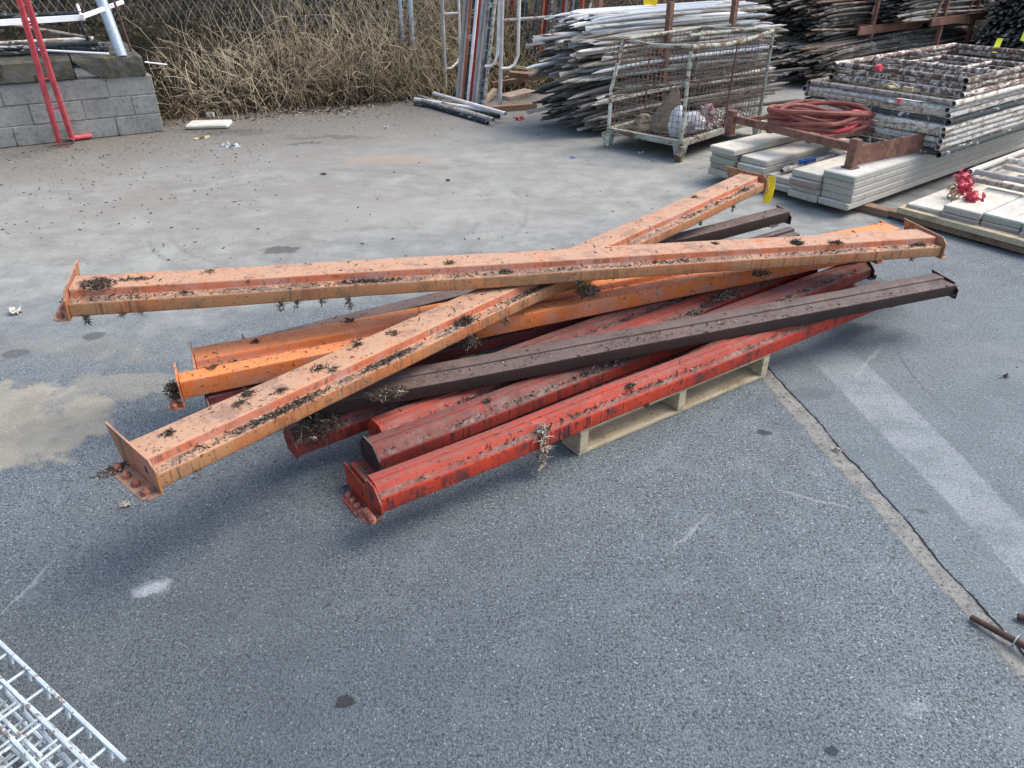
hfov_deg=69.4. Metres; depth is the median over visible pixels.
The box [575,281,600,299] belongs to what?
weed clump
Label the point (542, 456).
dried weed clump
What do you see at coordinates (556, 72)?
brace tube
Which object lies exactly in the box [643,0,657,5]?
paper tag
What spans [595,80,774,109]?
brace tube
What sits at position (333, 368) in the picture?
weed clump
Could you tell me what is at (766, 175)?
scaffold plank
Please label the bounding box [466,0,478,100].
leaning pole
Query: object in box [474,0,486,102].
leaning pole
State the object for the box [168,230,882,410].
rack beam
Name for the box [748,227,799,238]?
rack beam
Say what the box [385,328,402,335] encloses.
weed clump
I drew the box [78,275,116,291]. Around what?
weed clump
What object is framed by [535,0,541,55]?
leaning pole
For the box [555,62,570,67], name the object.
brace tube
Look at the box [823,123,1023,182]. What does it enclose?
scaffold plank
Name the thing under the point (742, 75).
brace tube
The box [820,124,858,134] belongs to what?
hose piece
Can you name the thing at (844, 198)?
scaffold plank
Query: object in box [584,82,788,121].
brace tube
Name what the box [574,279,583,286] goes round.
weed clump
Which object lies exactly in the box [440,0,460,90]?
upright tubes
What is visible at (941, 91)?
tube scaffold
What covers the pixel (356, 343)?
weed clump
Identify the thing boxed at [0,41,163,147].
block wall
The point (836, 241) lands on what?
weed clump
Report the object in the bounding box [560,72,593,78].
brace tube
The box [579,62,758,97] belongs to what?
brace tube
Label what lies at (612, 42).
brace tube
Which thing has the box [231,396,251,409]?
weed clump
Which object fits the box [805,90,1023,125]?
tube scaffold
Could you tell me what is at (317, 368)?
weed clump
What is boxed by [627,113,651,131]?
burlap sack
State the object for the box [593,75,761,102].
brace tube
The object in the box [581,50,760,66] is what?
brace tube
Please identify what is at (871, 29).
stacking cradle
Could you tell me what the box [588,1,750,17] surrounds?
brace tube
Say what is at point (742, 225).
rack beam
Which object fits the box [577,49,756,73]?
brace tube
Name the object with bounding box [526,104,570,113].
brace tube
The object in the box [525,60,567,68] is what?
brace tube
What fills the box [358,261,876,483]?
rack beam
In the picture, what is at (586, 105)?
brace tube
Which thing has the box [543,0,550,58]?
leaning pole
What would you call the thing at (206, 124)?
paving slab
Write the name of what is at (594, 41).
brace tube
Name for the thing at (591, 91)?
brace tube
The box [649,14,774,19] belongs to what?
brace tube
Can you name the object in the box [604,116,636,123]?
brace tube
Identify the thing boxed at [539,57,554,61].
brace tube
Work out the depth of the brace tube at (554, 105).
7.16 m
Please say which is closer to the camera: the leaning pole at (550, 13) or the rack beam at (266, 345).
the rack beam at (266, 345)
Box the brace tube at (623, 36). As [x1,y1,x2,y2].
[594,27,784,40]
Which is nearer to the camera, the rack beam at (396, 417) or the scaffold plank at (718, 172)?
the rack beam at (396, 417)
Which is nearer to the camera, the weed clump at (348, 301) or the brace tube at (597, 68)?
the weed clump at (348, 301)
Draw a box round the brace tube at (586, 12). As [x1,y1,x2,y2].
[574,10,606,13]
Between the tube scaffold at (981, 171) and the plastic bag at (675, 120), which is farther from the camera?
the plastic bag at (675, 120)
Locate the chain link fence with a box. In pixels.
[1,0,462,51]
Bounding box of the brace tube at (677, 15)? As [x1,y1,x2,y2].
[591,10,756,25]
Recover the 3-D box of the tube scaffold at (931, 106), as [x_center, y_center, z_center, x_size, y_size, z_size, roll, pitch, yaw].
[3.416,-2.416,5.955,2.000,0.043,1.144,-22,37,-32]
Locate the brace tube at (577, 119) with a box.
[569,115,587,122]
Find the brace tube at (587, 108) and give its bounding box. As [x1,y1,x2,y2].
[576,106,595,111]
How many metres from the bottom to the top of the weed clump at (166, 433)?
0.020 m
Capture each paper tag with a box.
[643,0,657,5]
[763,176,775,202]
[993,38,1002,52]
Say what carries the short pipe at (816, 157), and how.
on the scaffold plank at (782, 178)
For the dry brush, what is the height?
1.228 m
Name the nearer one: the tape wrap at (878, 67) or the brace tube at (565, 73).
the tape wrap at (878, 67)
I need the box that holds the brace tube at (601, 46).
[588,44,617,48]
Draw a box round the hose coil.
[765,99,875,132]
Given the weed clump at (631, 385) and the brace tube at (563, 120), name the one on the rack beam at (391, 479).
the weed clump at (631, 385)
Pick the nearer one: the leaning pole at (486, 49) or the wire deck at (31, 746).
the wire deck at (31, 746)
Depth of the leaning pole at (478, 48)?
8.11 m
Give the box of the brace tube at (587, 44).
[568,24,754,47]
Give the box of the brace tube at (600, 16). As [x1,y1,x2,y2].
[586,13,624,19]
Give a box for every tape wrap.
[874,64,882,71]
[951,177,977,195]
[952,169,971,184]
[962,188,985,203]
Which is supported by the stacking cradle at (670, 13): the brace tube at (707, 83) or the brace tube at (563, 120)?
the brace tube at (563, 120)
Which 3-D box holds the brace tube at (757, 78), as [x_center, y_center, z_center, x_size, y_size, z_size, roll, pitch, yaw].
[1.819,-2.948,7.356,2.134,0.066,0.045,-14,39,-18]
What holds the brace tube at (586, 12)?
on the brace tubes at (825, 32)
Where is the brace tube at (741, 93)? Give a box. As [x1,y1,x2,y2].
[599,87,785,113]
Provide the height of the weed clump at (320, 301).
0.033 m
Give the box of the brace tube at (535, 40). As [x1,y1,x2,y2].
[532,32,581,42]
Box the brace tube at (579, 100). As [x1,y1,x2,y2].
[564,96,608,104]
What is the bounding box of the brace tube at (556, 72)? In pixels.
[549,69,569,73]
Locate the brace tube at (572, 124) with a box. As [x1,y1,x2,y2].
[566,122,582,126]
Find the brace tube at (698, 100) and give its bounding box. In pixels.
[584,93,757,117]
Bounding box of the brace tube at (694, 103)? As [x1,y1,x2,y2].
[584,98,727,124]
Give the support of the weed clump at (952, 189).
on the scaffold plank at (934, 203)
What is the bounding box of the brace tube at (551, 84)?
[538,81,564,87]
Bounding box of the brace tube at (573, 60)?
[567,58,588,61]
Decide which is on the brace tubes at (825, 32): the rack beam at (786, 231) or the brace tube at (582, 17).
the brace tube at (582, 17)
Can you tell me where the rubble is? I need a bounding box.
[699,108,751,130]
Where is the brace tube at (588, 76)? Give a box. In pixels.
[559,58,741,82]
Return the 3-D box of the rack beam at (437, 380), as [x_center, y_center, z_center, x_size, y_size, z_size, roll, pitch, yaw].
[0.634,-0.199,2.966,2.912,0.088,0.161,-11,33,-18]
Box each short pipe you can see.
[413,97,505,113]
[414,102,499,117]
[417,94,494,121]
[420,102,488,124]
[421,99,494,121]
[432,92,506,115]
[779,150,846,173]
[780,150,843,168]
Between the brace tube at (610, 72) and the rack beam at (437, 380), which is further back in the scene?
the brace tube at (610, 72)
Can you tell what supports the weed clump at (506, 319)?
hanging from the rack beam at (144, 475)
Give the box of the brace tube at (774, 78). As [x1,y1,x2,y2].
[582,77,776,103]
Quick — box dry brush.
[155,0,457,122]
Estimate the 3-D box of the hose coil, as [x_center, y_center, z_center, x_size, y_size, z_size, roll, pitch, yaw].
[2.263,-1.972,5.474,0.692,0.195,0.509,22,37,32]
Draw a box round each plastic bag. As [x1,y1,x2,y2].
[668,105,687,137]
[687,111,705,133]
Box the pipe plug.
[799,157,815,163]
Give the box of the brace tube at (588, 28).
[585,19,664,30]
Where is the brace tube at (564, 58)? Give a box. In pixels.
[553,56,575,60]
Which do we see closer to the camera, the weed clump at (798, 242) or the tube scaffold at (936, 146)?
the weed clump at (798, 242)
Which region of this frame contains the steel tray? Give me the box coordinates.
[721,109,939,169]
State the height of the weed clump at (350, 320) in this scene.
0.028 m
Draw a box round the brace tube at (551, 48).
[543,45,559,49]
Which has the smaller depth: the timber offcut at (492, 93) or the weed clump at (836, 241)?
the weed clump at (836, 241)
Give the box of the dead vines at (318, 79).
[124,0,474,108]
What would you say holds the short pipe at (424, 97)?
on the short pipe
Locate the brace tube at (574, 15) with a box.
[564,2,720,17]
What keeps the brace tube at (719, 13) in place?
on the brace tube at (588, 28)
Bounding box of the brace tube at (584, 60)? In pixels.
[571,58,601,62]
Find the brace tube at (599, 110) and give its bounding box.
[573,84,761,117]
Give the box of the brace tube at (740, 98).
[585,91,774,123]
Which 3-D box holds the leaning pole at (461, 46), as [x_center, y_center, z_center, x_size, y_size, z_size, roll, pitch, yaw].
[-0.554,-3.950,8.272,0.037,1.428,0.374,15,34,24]
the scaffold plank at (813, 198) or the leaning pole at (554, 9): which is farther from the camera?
the leaning pole at (554, 9)
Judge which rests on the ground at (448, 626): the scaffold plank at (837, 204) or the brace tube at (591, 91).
the scaffold plank at (837, 204)
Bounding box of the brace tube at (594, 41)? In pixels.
[588,38,641,43]
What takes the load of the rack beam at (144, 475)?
on the rack beam at (237, 374)
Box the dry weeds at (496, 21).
[408,0,567,36]
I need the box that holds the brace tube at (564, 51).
[556,49,572,53]
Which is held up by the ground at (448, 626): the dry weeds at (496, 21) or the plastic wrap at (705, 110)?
the dry weeds at (496, 21)
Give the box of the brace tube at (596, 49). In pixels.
[573,33,733,53]
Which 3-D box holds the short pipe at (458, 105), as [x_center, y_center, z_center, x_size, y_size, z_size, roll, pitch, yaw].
[-0.586,-3.015,8.016,1.296,0.040,0.041,22,37,32]
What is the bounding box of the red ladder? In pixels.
[16,0,91,145]
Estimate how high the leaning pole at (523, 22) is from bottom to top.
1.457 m
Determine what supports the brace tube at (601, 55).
on the brace tube at (657, 54)
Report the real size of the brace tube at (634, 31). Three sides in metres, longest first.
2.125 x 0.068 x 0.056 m
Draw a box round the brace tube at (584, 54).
[570,39,756,56]
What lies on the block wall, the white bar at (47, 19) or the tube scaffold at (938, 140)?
the white bar at (47, 19)
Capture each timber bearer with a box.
[853,203,893,217]
[965,164,990,170]
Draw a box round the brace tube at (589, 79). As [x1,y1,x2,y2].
[572,59,751,82]
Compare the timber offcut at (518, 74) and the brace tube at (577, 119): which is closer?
the brace tube at (577, 119)
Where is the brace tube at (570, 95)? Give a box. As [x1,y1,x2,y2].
[564,85,604,97]
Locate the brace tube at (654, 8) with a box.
[573,4,712,19]
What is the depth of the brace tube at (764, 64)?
7.51 m
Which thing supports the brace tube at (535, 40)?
on the brace tube at (555, 34)
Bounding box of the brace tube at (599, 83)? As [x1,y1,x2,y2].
[581,75,637,88]
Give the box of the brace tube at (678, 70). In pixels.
[591,61,765,81]
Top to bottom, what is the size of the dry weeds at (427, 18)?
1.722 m
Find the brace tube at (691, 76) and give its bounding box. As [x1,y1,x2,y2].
[614,62,783,91]
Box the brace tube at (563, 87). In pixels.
[546,82,585,91]
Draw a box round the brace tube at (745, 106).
[592,99,802,128]
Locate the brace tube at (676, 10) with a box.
[590,2,757,20]
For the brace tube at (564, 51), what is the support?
on the brace tubes at (825, 32)
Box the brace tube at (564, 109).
[550,106,572,111]
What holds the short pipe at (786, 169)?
on the scaffold plank at (782, 178)
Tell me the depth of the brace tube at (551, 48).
6.91 m
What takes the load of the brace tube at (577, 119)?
on the brace tube at (602, 121)
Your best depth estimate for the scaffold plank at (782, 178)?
5.33 m
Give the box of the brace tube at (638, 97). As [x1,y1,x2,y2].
[599,89,684,105]
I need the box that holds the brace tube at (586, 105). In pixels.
[579,71,745,107]
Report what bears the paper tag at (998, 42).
on the brace tubes at (825, 32)
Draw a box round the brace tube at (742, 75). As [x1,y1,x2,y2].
[605,67,806,95]
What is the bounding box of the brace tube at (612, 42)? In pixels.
[592,35,777,44]
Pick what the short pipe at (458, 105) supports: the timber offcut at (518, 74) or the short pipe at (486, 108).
the short pipe at (486, 108)
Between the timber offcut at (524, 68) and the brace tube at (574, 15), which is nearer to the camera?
the brace tube at (574, 15)
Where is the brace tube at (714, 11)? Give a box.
[612,6,771,18]
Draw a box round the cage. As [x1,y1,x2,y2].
[601,26,774,162]
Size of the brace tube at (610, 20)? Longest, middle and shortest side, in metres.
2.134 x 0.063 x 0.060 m
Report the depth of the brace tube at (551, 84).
7.23 m
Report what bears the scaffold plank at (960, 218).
on the timber batten at (1006, 237)
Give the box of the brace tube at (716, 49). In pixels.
[675,44,768,53]
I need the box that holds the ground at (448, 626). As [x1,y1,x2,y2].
[0,62,1023,767]
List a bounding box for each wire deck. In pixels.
[0,640,126,767]
[0,677,98,767]
[0,685,77,767]
[0,698,61,766]
[0,723,48,767]
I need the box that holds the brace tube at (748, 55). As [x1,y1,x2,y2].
[678,53,767,62]
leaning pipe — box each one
[95,0,126,56]
[112,0,131,51]
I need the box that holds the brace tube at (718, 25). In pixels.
[578,22,754,43]
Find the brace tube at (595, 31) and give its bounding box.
[582,18,753,33]
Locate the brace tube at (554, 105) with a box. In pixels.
[546,102,565,107]
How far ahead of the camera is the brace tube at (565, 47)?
6.81 m
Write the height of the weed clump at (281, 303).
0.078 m
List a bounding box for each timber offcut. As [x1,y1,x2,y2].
[486,88,497,103]
[487,102,536,111]
[491,78,526,86]
[502,88,535,100]
[508,71,543,79]
[511,64,537,71]
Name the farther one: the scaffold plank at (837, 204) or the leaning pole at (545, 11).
the leaning pole at (545, 11)
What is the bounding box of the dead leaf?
[119,500,130,507]
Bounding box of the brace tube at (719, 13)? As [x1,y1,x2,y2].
[568,12,745,25]
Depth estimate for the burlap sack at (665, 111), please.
6.37 m
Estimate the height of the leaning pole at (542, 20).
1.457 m
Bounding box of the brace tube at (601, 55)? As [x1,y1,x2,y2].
[587,39,775,58]
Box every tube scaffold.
[0,11,90,40]
[0,36,97,50]
[0,42,108,56]
[798,124,1023,157]
[802,73,1023,112]
[804,80,1023,118]
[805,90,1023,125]
[807,60,1023,106]
[817,98,1023,132]
[824,98,1023,138]
[829,54,1023,98]
[831,48,1023,90]
[832,43,1023,83]
[838,105,1023,150]
[868,113,1023,144]
[966,149,1023,183]
[966,155,1023,192]
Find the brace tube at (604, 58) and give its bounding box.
[601,51,654,60]
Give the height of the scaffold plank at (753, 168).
0.048 m
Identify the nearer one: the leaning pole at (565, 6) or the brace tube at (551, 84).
the brace tube at (551, 84)
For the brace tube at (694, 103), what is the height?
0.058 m
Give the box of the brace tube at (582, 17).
[576,7,685,19]
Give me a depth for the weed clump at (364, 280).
2.78 m
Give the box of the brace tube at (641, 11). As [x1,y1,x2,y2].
[584,5,754,19]
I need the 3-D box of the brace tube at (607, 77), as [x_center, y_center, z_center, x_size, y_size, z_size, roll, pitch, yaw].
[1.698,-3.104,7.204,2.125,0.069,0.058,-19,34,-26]
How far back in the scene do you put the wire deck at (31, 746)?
1.48 m
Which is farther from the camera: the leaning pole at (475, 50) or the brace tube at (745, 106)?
the leaning pole at (475, 50)
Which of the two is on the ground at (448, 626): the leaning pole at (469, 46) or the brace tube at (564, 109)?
the leaning pole at (469, 46)
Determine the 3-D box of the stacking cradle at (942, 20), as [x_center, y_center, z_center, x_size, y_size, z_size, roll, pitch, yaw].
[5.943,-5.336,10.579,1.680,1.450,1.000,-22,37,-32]
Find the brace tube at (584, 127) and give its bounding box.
[577,113,653,130]
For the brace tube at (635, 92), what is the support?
on the brace tube at (707, 83)
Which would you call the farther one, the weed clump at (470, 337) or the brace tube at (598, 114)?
the brace tube at (598, 114)
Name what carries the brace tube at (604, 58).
on the brace tube at (604, 63)
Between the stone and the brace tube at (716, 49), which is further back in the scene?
the stone
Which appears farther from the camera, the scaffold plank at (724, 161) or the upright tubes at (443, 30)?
the upright tubes at (443, 30)
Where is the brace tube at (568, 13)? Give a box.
[553,1,719,16]
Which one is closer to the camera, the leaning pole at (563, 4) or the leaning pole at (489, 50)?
the leaning pole at (489, 50)
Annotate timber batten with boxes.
[888,208,1023,253]
[897,204,1023,246]
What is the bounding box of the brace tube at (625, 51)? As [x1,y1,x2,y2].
[603,39,713,55]
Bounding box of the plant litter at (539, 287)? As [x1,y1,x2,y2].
[71,177,944,489]
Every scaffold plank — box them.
[708,167,727,178]
[709,155,740,166]
[710,130,817,156]
[710,162,737,170]
[712,133,819,160]
[737,137,877,173]
[741,132,880,166]
[741,169,778,177]
[768,171,791,185]
[774,182,790,192]
[787,189,820,202]
[789,176,822,189]
[791,184,821,195]
[792,154,845,181]
[818,143,1023,210]
[821,138,1023,203]
[822,133,1023,196]
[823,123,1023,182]
[823,130,1023,189]
[906,164,1023,214]
[940,212,981,224]
[943,173,1023,219]
[980,221,1021,234]
[982,196,1023,228]
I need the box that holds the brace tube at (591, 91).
[567,73,659,99]
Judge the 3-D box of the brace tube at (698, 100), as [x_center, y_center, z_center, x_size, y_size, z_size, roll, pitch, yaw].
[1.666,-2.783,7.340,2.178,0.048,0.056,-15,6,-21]
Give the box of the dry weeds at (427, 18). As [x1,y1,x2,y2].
[287,0,593,63]
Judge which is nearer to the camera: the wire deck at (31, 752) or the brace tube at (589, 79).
the wire deck at (31, 752)
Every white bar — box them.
[0,14,85,25]
[38,49,108,54]
[80,0,123,18]
[144,61,166,64]
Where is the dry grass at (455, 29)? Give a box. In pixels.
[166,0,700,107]
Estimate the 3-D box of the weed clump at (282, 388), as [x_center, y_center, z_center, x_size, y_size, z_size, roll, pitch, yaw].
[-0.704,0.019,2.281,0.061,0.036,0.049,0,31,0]
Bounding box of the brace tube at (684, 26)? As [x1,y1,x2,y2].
[587,24,714,35]
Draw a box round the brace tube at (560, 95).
[551,88,584,97]
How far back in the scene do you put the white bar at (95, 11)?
6.46 m
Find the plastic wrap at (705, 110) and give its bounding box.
[700,102,715,126]
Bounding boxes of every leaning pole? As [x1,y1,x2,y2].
[456,0,466,97]
[458,0,469,98]
[461,0,471,99]
[464,0,474,99]
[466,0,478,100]
[469,0,480,101]
[472,0,484,102]
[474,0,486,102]
[477,0,489,103]
[480,0,492,104]
[482,0,496,105]
[510,0,512,28]
[514,0,517,29]
[520,0,524,44]
[521,0,525,48]
[522,0,527,52]
[528,0,534,52]
[530,0,538,58]
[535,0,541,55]
[538,0,544,61]
[541,0,547,50]
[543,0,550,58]
[546,0,552,57]
[551,0,555,32]
[556,0,560,22]
[559,0,567,77]
[561,0,564,12]
[571,0,574,10]
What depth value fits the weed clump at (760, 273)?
3.38 m
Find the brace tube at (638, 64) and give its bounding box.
[591,46,776,73]
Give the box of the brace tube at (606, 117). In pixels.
[596,103,688,119]
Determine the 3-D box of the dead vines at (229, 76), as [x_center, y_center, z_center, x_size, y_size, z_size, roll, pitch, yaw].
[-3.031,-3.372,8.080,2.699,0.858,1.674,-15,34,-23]
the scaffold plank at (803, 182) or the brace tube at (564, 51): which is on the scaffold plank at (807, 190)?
the scaffold plank at (803, 182)
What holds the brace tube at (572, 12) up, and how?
on the brace tubes at (825, 32)
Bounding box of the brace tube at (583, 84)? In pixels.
[569,75,641,87]
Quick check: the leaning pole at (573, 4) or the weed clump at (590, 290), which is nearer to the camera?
the weed clump at (590, 290)
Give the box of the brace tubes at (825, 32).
[525,0,1023,121]
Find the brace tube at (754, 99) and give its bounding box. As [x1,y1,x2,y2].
[732,98,759,102]
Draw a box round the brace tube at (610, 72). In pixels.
[590,50,762,76]
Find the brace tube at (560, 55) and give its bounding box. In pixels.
[550,52,567,57]
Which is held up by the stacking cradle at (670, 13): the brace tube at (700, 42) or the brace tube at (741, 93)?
the brace tube at (700, 42)
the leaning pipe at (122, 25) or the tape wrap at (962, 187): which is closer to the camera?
the tape wrap at (962, 187)
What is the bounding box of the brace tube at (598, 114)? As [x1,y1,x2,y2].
[584,82,745,118]
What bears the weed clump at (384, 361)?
on the rack beam at (144, 475)
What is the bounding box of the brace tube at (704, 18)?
[602,13,767,28]
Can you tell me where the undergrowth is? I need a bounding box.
[0,0,414,117]
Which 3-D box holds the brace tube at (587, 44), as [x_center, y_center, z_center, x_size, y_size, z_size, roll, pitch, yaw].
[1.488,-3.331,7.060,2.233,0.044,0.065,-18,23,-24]
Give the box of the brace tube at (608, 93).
[591,69,773,96]
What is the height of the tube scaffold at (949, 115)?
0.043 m
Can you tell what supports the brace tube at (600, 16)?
on the brace tube at (725, 3)
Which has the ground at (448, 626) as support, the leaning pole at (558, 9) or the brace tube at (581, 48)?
the leaning pole at (558, 9)
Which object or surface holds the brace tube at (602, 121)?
on the brace tube at (622, 119)
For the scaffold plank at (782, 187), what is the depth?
5.30 m
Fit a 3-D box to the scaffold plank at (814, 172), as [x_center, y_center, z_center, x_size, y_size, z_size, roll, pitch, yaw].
[3.582,-2.066,6.126,4.003,0.048,0.227,-22,37,-32]
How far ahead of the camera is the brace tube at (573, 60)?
6.65 m
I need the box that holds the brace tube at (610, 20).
[573,7,741,26]
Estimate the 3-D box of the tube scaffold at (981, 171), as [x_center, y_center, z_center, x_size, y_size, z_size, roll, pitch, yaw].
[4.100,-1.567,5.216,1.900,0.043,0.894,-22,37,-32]
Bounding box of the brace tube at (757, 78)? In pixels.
[679,74,781,89]
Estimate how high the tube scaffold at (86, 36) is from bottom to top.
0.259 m
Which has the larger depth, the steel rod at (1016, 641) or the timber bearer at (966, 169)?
the timber bearer at (966, 169)
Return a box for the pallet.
[460,352,769,455]
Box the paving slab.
[186,120,231,128]
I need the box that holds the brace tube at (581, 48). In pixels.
[573,32,745,50]
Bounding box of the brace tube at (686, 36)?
[604,24,786,50]
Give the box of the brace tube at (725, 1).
[570,0,731,11]
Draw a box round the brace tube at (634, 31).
[597,29,657,35]
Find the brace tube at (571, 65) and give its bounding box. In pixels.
[561,44,752,67]
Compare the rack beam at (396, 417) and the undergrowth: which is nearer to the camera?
the rack beam at (396, 417)
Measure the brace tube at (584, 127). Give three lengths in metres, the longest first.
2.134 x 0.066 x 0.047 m
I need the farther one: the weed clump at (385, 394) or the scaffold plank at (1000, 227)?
the scaffold plank at (1000, 227)
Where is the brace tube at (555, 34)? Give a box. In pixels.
[543,31,581,36]
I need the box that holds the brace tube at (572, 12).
[569,7,643,15]
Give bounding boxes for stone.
[206,112,214,117]
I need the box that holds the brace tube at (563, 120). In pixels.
[554,117,578,122]
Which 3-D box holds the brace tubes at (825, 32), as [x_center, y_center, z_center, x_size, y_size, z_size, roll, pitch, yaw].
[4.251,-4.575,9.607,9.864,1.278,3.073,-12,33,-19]
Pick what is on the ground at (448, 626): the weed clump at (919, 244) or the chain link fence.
the chain link fence
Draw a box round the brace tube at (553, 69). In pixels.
[544,67,567,72]
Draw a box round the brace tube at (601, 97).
[595,67,761,98]
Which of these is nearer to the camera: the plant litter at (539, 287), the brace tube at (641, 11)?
the plant litter at (539, 287)
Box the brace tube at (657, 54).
[577,43,757,67]
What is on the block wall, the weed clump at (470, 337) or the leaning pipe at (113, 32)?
the leaning pipe at (113, 32)
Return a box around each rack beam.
[53,218,946,321]
[105,166,767,500]
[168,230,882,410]
[190,220,899,369]
[204,312,607,406]
[241,205,791,338]
[283,293,700,458]
[303,269,958,420]
[342,284,857,517]
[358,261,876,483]
[361,282,894,523]
[368,270,817,435]
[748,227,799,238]
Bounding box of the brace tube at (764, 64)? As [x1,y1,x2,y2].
[604,58,793,98]
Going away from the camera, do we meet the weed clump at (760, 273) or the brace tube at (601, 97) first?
the weed clump at (760, 273)
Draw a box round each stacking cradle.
[595,0,738,110]
[849,0,922,42]
[919,0,988,61]
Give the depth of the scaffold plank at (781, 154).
5.54 m
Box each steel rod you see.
[969,614,1023,649]
[1017,613,1023,621]
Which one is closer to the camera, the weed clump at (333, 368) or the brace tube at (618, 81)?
the weed clump at (333, 368)
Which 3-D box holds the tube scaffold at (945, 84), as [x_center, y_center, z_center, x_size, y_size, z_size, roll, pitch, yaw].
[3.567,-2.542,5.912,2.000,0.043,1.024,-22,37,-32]
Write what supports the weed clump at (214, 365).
on the rack beam at (237, 374)
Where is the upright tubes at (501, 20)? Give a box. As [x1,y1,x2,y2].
[485,0,552,104]
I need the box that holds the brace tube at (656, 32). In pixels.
[587,25,757,43]
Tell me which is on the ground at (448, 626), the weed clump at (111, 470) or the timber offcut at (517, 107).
the timber offcut at (517, 107)
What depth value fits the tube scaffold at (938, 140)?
5.44 m
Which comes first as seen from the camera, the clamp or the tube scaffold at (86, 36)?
the clamp
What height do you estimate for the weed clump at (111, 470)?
0.030 m
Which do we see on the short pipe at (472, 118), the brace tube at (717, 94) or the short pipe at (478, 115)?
the short pipe at (478, 115)
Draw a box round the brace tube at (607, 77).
[599,57,743,80]
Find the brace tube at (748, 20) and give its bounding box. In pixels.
[589,19,759,34]
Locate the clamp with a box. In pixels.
[883,82,914,91]
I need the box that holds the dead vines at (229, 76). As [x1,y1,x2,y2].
[145,35,343,117]
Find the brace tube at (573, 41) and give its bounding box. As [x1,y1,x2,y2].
[569,39,587,43]
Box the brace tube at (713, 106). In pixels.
[592,97,765,130]
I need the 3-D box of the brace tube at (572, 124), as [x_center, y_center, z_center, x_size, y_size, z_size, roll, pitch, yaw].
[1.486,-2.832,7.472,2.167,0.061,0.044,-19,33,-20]
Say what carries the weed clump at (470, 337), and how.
on the rack beam at (144, 475)
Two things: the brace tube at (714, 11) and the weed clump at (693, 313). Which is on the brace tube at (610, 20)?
the brace tube at (714, 11)
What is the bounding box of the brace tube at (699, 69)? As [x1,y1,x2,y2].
[581,57,775,92]
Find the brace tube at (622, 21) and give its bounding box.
[592,13,753,24]
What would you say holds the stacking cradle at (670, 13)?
on the ground at (448, 626)
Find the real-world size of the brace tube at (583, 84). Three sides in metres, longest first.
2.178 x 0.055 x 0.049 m
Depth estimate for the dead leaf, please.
2.43 m
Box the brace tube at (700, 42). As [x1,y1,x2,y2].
[576,34,770,58]
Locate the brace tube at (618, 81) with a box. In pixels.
[594,71,677,87]
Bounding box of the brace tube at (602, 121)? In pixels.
[599,118,613,123]
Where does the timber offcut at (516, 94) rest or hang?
on the timber offcut at (517, 107)
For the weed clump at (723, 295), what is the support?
on the rack beam at (396, 417)
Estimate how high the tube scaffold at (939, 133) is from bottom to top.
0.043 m
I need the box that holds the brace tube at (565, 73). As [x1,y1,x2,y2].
[559,65,604,76]
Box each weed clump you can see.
[77,315,92,325]
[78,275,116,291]
[86,459,128,479]
[113,274,153,282]
[156,428,176,437]
[162,378,180,402]
[189,469,202,478]
[204,363,217,370]
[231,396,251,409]
[236,388,258,396]
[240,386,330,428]
[274,384,294,393]
[275,297,289,313]
[292,301,300,310]
[293,411,347,448]
[310,361,328,372]
[319,298,327,306]
[326,364,340,375]
[337,276,398,285]
[339,317,355,322]
[341,295,354,309]
[350,340,363,346]
[360,347,414,374]
[364,385,407,402]
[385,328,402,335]
[443,259,456,263]
[454,314,478,326]
[457,332,483,351]
[464,333,474,342]
[483,397,493,403]
[498,269,517,277]
[502,317,508,326]
[525,419,557,470]
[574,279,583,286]
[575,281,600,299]
[623,381,637,388]
[684,308,706,316]
[707,288,738,301]
[750,269,772,279]
[788,235,806,246]
[827,237,844,245]
[909,241,926,246]
[946,182,973,201]
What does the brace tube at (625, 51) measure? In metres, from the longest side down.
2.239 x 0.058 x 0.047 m
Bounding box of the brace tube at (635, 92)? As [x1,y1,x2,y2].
[608,74,769,96]
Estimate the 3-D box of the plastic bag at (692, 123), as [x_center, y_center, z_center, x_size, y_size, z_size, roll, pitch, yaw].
[1.570,-2.278,6.423,0.206,0.181,0.215,22,38,32]
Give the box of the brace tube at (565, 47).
[562,45,579,49]
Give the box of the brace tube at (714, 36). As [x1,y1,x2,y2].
[617,29,788,47]
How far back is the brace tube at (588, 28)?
6.89 m
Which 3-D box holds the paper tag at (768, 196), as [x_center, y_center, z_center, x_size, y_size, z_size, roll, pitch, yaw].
[1.527,-1.160,4.421,0.091,0.165,0.035,-18,35,-27]
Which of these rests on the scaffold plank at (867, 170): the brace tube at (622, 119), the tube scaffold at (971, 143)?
the tube scaffold at (971, 143)
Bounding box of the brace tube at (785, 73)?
[614,72,788,107]
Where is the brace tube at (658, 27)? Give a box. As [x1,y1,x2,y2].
[568,17,748,41]
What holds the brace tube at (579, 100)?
on the brace tube at (774, 78)
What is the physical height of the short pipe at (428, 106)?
0.040 m
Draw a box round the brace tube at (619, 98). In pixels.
[590,67,775,105]
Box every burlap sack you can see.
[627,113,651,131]
[650,87,680,133]
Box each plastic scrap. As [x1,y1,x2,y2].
[8,303,20,313]
[193,135,209,138]
[217,141,240,146]
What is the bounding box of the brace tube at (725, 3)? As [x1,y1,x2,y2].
[696,1,745,6]
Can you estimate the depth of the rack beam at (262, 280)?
2.91 m

